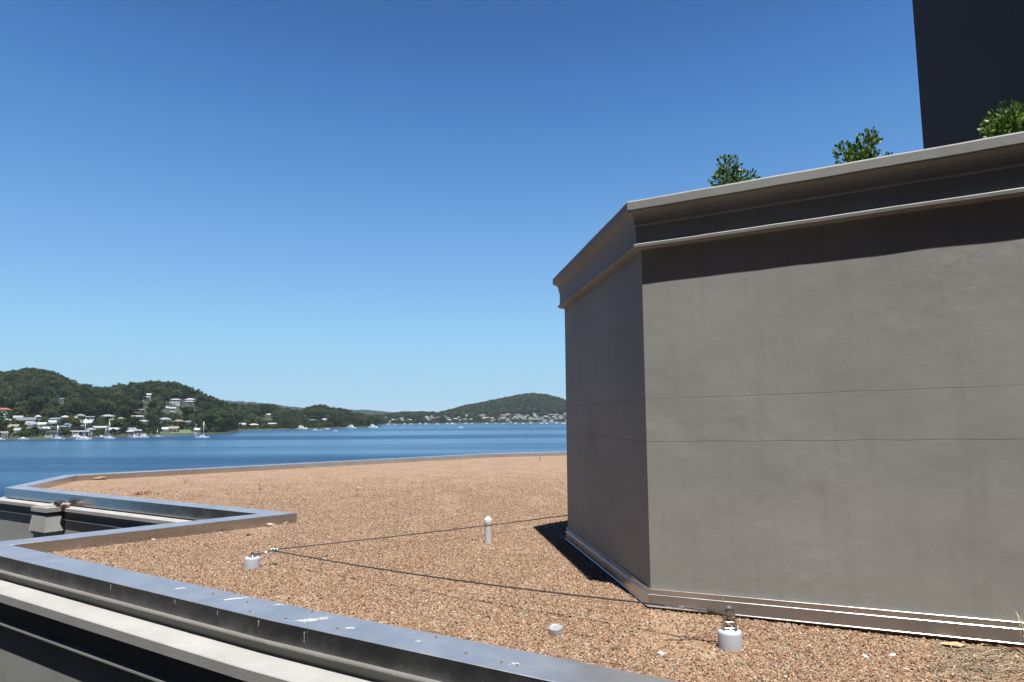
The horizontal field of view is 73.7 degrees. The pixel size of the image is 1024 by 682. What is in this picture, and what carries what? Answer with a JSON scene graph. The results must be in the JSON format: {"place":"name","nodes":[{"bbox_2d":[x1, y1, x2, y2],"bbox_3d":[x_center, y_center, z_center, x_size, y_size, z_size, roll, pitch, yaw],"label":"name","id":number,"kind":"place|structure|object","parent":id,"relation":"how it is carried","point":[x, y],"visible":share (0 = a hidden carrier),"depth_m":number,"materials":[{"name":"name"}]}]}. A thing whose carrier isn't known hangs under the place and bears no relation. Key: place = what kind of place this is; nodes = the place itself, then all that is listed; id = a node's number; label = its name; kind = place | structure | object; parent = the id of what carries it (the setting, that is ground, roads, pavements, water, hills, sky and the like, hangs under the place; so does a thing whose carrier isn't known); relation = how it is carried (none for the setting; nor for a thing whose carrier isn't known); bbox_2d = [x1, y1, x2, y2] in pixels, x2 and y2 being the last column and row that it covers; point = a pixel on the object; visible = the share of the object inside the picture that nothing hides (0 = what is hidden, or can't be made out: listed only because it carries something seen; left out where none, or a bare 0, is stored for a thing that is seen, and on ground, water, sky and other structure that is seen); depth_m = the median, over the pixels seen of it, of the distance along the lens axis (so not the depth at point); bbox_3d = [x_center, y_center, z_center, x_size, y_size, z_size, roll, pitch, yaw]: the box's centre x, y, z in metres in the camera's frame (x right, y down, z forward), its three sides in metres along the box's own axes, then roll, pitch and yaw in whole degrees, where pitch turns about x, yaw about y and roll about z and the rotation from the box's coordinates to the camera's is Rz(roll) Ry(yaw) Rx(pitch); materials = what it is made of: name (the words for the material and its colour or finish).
{"place":"outdoors","nodes":[
{"label":"outdoors","id":0,"kind":"place"},
{"bbox_2d":[44,430,193,436],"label":"lawn","id":1,"kind":"structure","parent":0,"point":[185,431],"depth_m":607.77,"materials":[{"name":"green plant"}]},
{"bbox_2d":[161,427,169,432],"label":"house","id":2,"kind":"structure","parent":1,"relation":"on","point":[165,429],"depth_m":585.13,"materials":[{"name":"white glass"}]},
{"bbox_2d":[169,426,179,431],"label":"house","id":3,"kind":"structure","parent":1,"relation":"on","point":[174,429],"depth_m":600.05,"materials":[{"name":"beige"}]},
{"bbox_2d":[0,397,377,439],"bbox_3d":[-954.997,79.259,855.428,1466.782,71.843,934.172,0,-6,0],"label":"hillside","id":4,"kind":"structure","parent":0,"point":[39,437],"depth_m":671.81,"materials":[{"name":"green plant"}]},
{"bbox_2d":[0,431,8,437],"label":"house","id":5,"kind":"structure","parent":4,"relation":"on","point":[3,434],"depth_m":483.78,"materials":[{"name":"beige glass"}]},
{"bbox_2d":[0,418,10,430],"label":"shore tree","id":6,"kind":"object","parent":4,"relation":"on","point":[4,423],"visible":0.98,"depth_m":497.61,"materials":[{"name":"green plant"}]},
{"bbox_2d":[0,408,10,413],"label":"house","id":7,"kind":"structure","parent":4,"relation":"on","point":[3,409],"depth_m":636.13,"materials":[{"name":"orange"}]},
{"bbox_2d":[7,424,19,428],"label":"house","id":8,"kind":"structure","parent":4,"relation":"on","point":[14,425],"depth_m":533.15,"materials":[{"name":"beige"}]},
{"bbox_2d":[9,419,19,423],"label":"shore tree","id":9,"kind":"object","parent":4,"relation":"on","point":[14,421],"visible":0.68,"depth_m":541.76,"materials":[{"name":"green plant"}]},
{"bbox_2d":[16,417,37,421],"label":"house","id":10,"kind":"structure","parent":4,"relation":"on","point":[23,419],"depth_m":571.69,"materials":[{"name":"white"}]},
{"bbox_2d":[28,426,39,435],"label":"shore tree","id":11,"kind":"object","parent":4,"relation":"on","point":[36,428],"visible":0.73,"depth_m":504.22,"materials":[{"name":"green plant"}]},
{"bbox_2d":[37,422,48,426],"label":"house","id":12,"kind":"structure","parent":4,"relation":"on","point":[43,423],"depth_m":551.90,"materials":[{"name":"white"}]},
{"bbox_2d":[44,430,59,437],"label":"house","id":13,"kind":"structure","parent":4,"relation":"on","point":[51,434],"depth_m":492.90,"materials":[{"name":"beige glass"}]},
{"bbox_2d":[49,418,62,421],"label":"house","id":14,"kind":"structure","parent":4,"relation":"on","point":[58,419],"depth_m":592.85,"materials":[{"name":"white"}]},
{"bbox_2d":[51,426,69,431],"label":"house","id":15,"kind":"structure","parent":4,"relation":"on","point":[67,427],"depth_m":542.25,"materials":[{"name":"grey"}]},
{"bbox_2d":[66,414,83,429],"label":"shore tree","id":16,"kind":"object","parent":4,"relation":"on","point":[72,420],"visible":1,"depth_m":549.48,"materials":[{"name":"green plant"}]},
{"bbox_2d":[69,430,89,436],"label":"house","id":17,"kind":"structure","parent":4,"relation":"on","point":[72,433],"depth_m":508.76,"materials":[{"name":"brick"}]},
{"bbox_2d":[78,420,94,428],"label":"house","id":18,"kind":"structure","parent":4,"relation":"on","point":[91,422],"depth_m":572.98,"materials":[{"name":"white"}]},
{"bbox_2d":[86,428,96,433],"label":"house","id":19,"kind":"structure","parent":4,"relation":"on","point":[91,430],"depth_m":532.63,"materials":[{"name":"white glass"}]},
{"bbox_2d":[93,426,106,431],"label":"house","id":20,"kind":"structure","parent":4,"relation":"on","point":[103,427],"depth_m":562.03,"materials":[{"name":"white"}]},
{"bbox_2d":[107,428,118,433],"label":"house","id":21,"kind":"structure","parent":4,"relation":"on","point":[111,431],"depth_m":545.06,"materials":[{"name":"white glass"}]},
{"bbox_2d":[110,417,124,427],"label":"shore tree","id":22,"kind":"object","parent":4,"relation":"on","point":[117,422],"visible":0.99,"depth_m":567.75,"materials":[{"name":"green plant"}]},
{"bbox_2d":[122,423,131,430],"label":"shore tree","id":23,"kind":"object","parent":4,"relation":"on","point":[125,426],"visible":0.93,"depth_m":564.20,"materials":[{"name":"green plant"}]},
{"bbox_2d":[125,430,134,435],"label":"house","id":24,"kind":"structure","parent":4,"relation":"on","point":[129,432],"depth_m":536.28,"materials":[{"name":"beige glass"}]},
{"bbox_2d":[127,415,140,426],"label":"shore tree","id":25,"kind":"object","parent":4,"relation":"on","point":[134,420],"visible":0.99,"depth_m":575.67,"materials":[{"name":"green plant"}]},
{"bbox_2d":[131,429,142,435],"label":"house","id":26,"kind":"structure","parent":4,"relation":"on","point":[137,432],"depth_m":549.08,"materials":[{"name":"grey glass"}]},
{"bbox_2d":[143,393,151,400],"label":"house","id":27,"kind":"structure","parent":4,"relation":"on","point":[149,397],"depth_m":809.19,"materials":[{"name":"white"}]},
{"bbox_2d":[146,415,159,423],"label":"shore tree","id":28,"kind":"object","parent":4,"relation":"on","point":[155,417],"visible":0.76,"depth_m":605.36,"materials":[{"name":"green plant"}]},
{"bbox_2d":[151,420,162,426],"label":"shore tree","id":29,"kind":"object","parent":4,"relation":"on","point":[156,423],"visible":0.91,"depth_m":590.66,"materials":[{"name":"green plant"}]},
{"bbox_2d":[159,418,170,423],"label":"house","id":30,"kind":"structure","parent":4,"relation":"on","point":[168,420],"depth_m":656.76,"materials":[{"name":"white"}]},
{"bbox_2d":[169,407,175,412],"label":"house","id":31,"kind":"structure","parent":4,"relation":"on","point":[172,409],"depth_m":729.70,"materials":[{"name":"white"}]},
{"bbox_2d":[170,398,181,405],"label":"house","id":32,"kind":"structure","parent":4,"relation":"on","point":[176,401],"depth_m":784.65,"materials":[{"name":"white"}]},
{"bbox_2d":[0,406,376,437],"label":"trees","id":33,"kind":"object","parent":4,"relation":"on","point":[263,424],"visible":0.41,"depth_m":627.52,"materials":[{"name":"green plant"}]},
{"bbox_2d":[184,398,195,404],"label":"house","id":34,"kind":"structure","parent":4,"relation":"on","point":[190,400],"depth_m":831.13,"materials":[{"name":"white"}]},
{"bbox_2d":[0,367,382,426],"bbox_3d":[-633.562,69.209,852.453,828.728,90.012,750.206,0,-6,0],"label":"wooded hill","id":35,"kind":"structure","parent":4,"relation":"on","point":[22,390],"depth_m":778.60,"materials":[{"name":"green plant"}]},
{"bbox_2d":[190,416,203,427],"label":"shore tree","id":36,"kind":"object","parent":4,"relation":"on","point":[198,420],"visible":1,"depth_m":631.78,"materials":[{"name":"green plant"}]},
{"bbox_2d":[194,428,201,433],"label":"house","id":37,"kind":"structure","parent":4,"relation":"on","point":[197,430],"depth_m":601.21,"materials":[{"name":"white glass"}]},
{"bbox_2d":[198,413,215,425],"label":"shore tree","id":38,"kind":"object","parent":4,"relation":"on","point":[206,418],"visible":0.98,"depth_m":635.63,"materials":[{"name":"green plant"}]},
{"bbox_2d":[208,412,222,425],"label":"shore tree","id":39,"kind":"object","parent":4,"relation":"on","point":[217,420],"visible":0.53,"depth_m":650.94,"materials":[{"name":"green plant"}]},
{"bbox_2d":[219,412,231,419],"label":"shore tree","id":40,"kind":"object","parent":4,"relation":"on","point":[223,415],"visible":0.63,"depth_m":687.84,"materials":[{"name":"green plant"}]},
{"bbox_2d":[220,417,231,423],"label":"shore tree","id":41,"kind":"object","parent":4,"relation":"on","point":[227,419],"visible":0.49,"depth_m":676.33,"materials":[{"name":"green plant"}]},
{"bbox_2d":[242,419,250,423],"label":"shore tree","id":42,"kind":"object","parent":4,"relation":"on","point":[246,421],"visible":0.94,"depth_m":856.44,"materials":[{"name":"green plant"}]},
{"bbox_2d":[254,416,261,422],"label":"shore tree","id":43,"kind":"object","parent":4,"relation":"on","point":[257,419],"visible":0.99,"depth_m":875.21,"materials":[{"name":"green plant"}]},
{"bbox_2d":[243,426,367,429],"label":"seawall","id":44,"kind":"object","parent":4,"relation":"on","point":[299,428],"visible":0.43,"depth_m":868.29,"materials":[{"name":"stone"}]},
{"bbox_2d":[0,423,566,496],"bbox_3d":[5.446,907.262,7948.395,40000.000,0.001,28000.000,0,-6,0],"label":"water","id":45,"kind":"structure","parent":0,"point":[24,461],"depth_m":312.35,"materials":[{"name":"blue liquid"}]},
{"bbox_2d":[51,426,64,438],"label":"sailboat","id":46,"kind":"object","parent":45,"relation":"on","point":[58,437],"visible":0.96,"depth_m":475.65,"materials":[{"name":"white fabric"}]},
{"bbox_2d":[76,420,91,439],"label":"sailboat","id":47,"kind":"object","parent":45,"relation":"on","point":[84,438],"visible":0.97,"depth_m":465.39,"materials":[{"name":"white fabric"}]},
{"bbox_2d":[104,422,114,438],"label":"sailboat","id":48,"kind":"object","parent":45,"relation":"on","point":[108,437],"visible":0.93,"depth_m":478.50,"materials":[{"name":"white fabric"}]},
{"bbox_2d":[139,434,148,437],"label":"motorboat","id":49,"kind":"object","parent":45,"relation":"on","point":[143,436],"visible":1,"depth_m":507.13,"materials":[{"name":"white glass"}]},
{"bbox_2d":[196,426,208,437],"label":"sailboat","id":50,"kind":"object","parent":45,"relation":"on","point":[203,436],"visible":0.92,"depth_m":490.71,"materials":[{"name":"white glass"}]},
{"bbox_2d":[0,0,922,411],"label":"sky","id":51,"kind":"structure","parent":0,"point":[378,205],"materials":[{"name":"blue"}]},
{"bbox_2d":[383,412,565,423],"bbox_3d":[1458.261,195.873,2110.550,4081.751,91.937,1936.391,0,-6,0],"label":"hillside","id":52,"kind":"structure","parent":0,"point":[486,421],"depth_m":1751.72,"materials":[{"name":"green plant"}]},
{"bbox_2d":[369,393,565,421],"bbox_3d":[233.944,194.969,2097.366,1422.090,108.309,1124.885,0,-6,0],"label":"woods","id":53,"kind":"object","parent":52,"relation":"on","point":[540,404],"visible":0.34,"depth_m":2067.01,"materials":[{"name":"green plant"}]},
{"bbox_2d":[382,413,565,423],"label":"bushes","id":54,"kind":"object","parent":52,"relation":"on","point":[473,420],"visible":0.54,"depth_m":1778.46,"materials":[{"name":"green plant"}]},
{"bbox_2d":[928,644,1023,681],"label":"dead grass","id":55,"kind":"structure","parent":0,"point":[977,655],"depth_m":4.10,"materials":[{"name":"plant"}]},
{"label":"ground","id":56,"kind":"structure","parent":0,"visible":0},
{"bbox_2d":[0,451,680,681],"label":"hotel building","id":57,"kind":"structure","parent":56,"relation":"on","point":[64,619],"depth_m":5.50,"materials":[{"name":"metal"}]},
{"bbox_2d":[53,499,65,505],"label":"litter","id":58,"kind":"object","parent":57,"relation":"on","point":[58,502],"visible":0.81,"depth_m":12.46,"materials":[{"name":"grey"}]},
{"bbox_2d":[59,503,70,508],"bbox_3d":[-8.123,3.000,12.408,0.156,0.126,0.203,1,-7,-14],"label":"stone","id":59,"kind":"object","parent":57,"relation":"on","point":[65,505],"visible":0.97,"depth_m":12.35,"materials":[{"name":"beige stone"}]},
{"bbox_2d":[46,455,1023,681],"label":"roof gravel","id":60,"kind":"structure","parent":57,"relation":"on","point":[552,466],"depth_m":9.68,"materials":[{"name":"brown gravel"}]},
{"bbox_2d":[93,476,106,479],"bbox_3d":[-10.480,3.494,17.357,0.193,0.110,0.309,-6,-8,41],"label":"stone","id":61,"kind":"object","parent":60,"relation":"on","point":[100,478],"visible":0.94,"depth_m":17.30,"materials":[{"name":"beige stone"}]},
{"bbox_2d":[132,490,158,494],"bbox_3d":[-7.383,3.057,13.752,0.546,0.096,0.291,1,-7,-10],"label":"leaf heap","id":62,"kind":"object","parent":60,"relation":"on","point":[140,493],"visible":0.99,"depth_m":13.72,"materials":[{"name":"brown plant"}]},
{"bbox_2d":[244,552,260,568],"bbox_3d":[-2.640,2.238,6.946,0.157,0.177,0.154,5,-8,-37],"label":"roof anchor","id":63,"kind":"object","parent":60,"relation":"on","point":[252,561],"visible":0.92,"depth_m":6.89,"materials":[{"name":"grey plastic"}]},
{"bbox_2d":[484,516,491,543],"bbox_3d":[-0.289,2.292,8.266,0.100,0.336,0.100,0,-6,0],"label":"vent pipe","id":64,"kind":"object","parent":60,"relation":"on","point":[488,529],"visible":0.94,"depth_m":8.23,"materials":[{"name":"white plastic"}]},
{"bbox_2d":[548,624,562,636],"bbox_3d":[0.306,2.013,4.750,0.102,0.051,0.102,-6,3,-1],"label":"metal cap","id":65,"kind":"object","parent":60,"relation":"on","point":[555,630],"visible":1,"depth_m":4.72,"materials":[{"name":"metal"}]},
{"bbox_2d":[570,632,597,637],"bbox_3d":[0.490,2.011,4.686,0.200,0.025,0.027,-4,-7,26],"label":"twig","id":66,"kind":"object","parent":60,"relation":"on","point":[583,635],"visible":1,"depth_m":4.68,"materials":[{"name":"brown wood"}]},
{"bbox_2d":[590,659,666,672],"bbox_3d":[0.700,1.950,4.114,0.481,0.035,0.036,-4,-7,28],"label":"twig","id":67,"kind":"object","parent":60,"relation":"on","point":[626,666],"visible":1,"depth_m":4.12,"materials":[{"name":"brown wood"}]},
{"bbox_2d":[665,634,712,640],"bbox_3d":[1.212,2.002,4.615,0.361,0.035,0.041,1,-6,-9],"label":"twig","id":68,"kind":"object","parent":60,"relation":"on","point":[680,639],"visible":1,"depth_m":4.61,"materials":[{"name":"brown wood"}]},
{"bbox_2d":[717,605,742,650],"bbox_3d":[1.426,1.882,4.477,0.154,0.283,0.154,-2,-7,12],"label":"roof anchor","id":69,"kind":"object","parent":60,"relation":"on","point":[729,637],"visible":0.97,"depth_m":4.43,"materials":[{"name":"grey plastic"}]},
{"bbox_2d":[261,515,726,614],"bbox_3d":[-0.433,2.168,7.413,4.289,0.114,5.944,0,-6,0],"label":"safety cable","id":70,"kind":"object","parent":69,"relation":"attached to","point":[712,611],"visible":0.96,"depth_m":5.74,"materials":[{"name":"metal"}]},
{"bbox_2d":[553,131,1023,647],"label":"rooftop room","id":71,"kind":"object","parent":60,"relation":"on","point":[795,397],"visible":1,"depth_m":5.04,"materials":[{"name":"paint"}]},
{"bbox_2d":[707,154,760,186],"bbox_3d":[1.968,-1.293,6.072,0.399,0.788,0.360,6,-9,-44],"label":"shrub","id":72,"kind":"object","parent":71,"relation":"on","point":[722,170],"visible":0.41,"depth_m":6.07,"materials":[{"name":"green plant"}]},
{"bbox_2d":[832,126,892,163],"bbox_3d":[2.953,-1.406,5.693,0.528,0.788,0.333,0,-6,0],"label":"shrub","id":73,"kind":"object","parent":71,"relation":"on","point":[852,154],"visible":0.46,"depth_m":5.69,"materials":[{"name":"green plant"}]},
{"bbox_2d":[977,96,1023,138],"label":"shrub","id":74,"kind":"object","parent":71,"relation":"on","point":[1012,121],"visible":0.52,"depth_m":5.28,"materials":[{"name":"green plant"}]},
{"bbox_2d":[940,642,963,646],"bbox_3d":[2.852,1.978,4.443,0.184,0.024,0.090,-2,-7,11],"label":"dry leaf","id":75,"kind":"object","parent":60,"relation":"on","point":[952,643],"visible":1,"depth_m":4.46,"materials":[{"name":"beige plant"}]},
{"bbox_2d":[912,0,1023,148],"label":"tower block","id":76,"kind":"structure","parent":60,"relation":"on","point":[970,60],"depth_m":8.65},
{"bbox_2d":[986,671,993,679],"bbox_3d":[2.730,1.911,3.892,0.062,0.060,0.043,4,-8,-32],"label":"grass tuft","id":77,"kind":"object","parent":60,"relation":"on","point":[988,675],"visible":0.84,"depth_m":3.89,"materials":[{"name":"plant"}]},
{"bbox_2d":[991,645,1023,650],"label":"dry leaf","id":78,"kind":"object","parent":60,"relation":"on","point":[1013,649],"visible":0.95,"depth_m":4.36,"materials":[{"name":"brown plant"}]},
{"bbox_2d":[1017,612,1023,636],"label":"grass stalks","id":79,"kind":"object","parent":60,"relation":"on","point":[1020,622],"depth_m":4.31,"materials":[{"name":"plant"}]},
{"bbox_3d":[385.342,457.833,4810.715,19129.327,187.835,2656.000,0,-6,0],"label":"far ridge","id":80,"kind":"structure","parent":0,"visible":0},
{"bbox_2d":[224,400,393,414],"bbox_3d":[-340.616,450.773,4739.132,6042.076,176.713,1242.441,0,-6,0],"label":"ridge woods","id":81,"kind":"object","parent":80,"relation":"on","point":[367,412],"visible":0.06,"depth_m":4863.88,"materials":[{"name":"green plant"}]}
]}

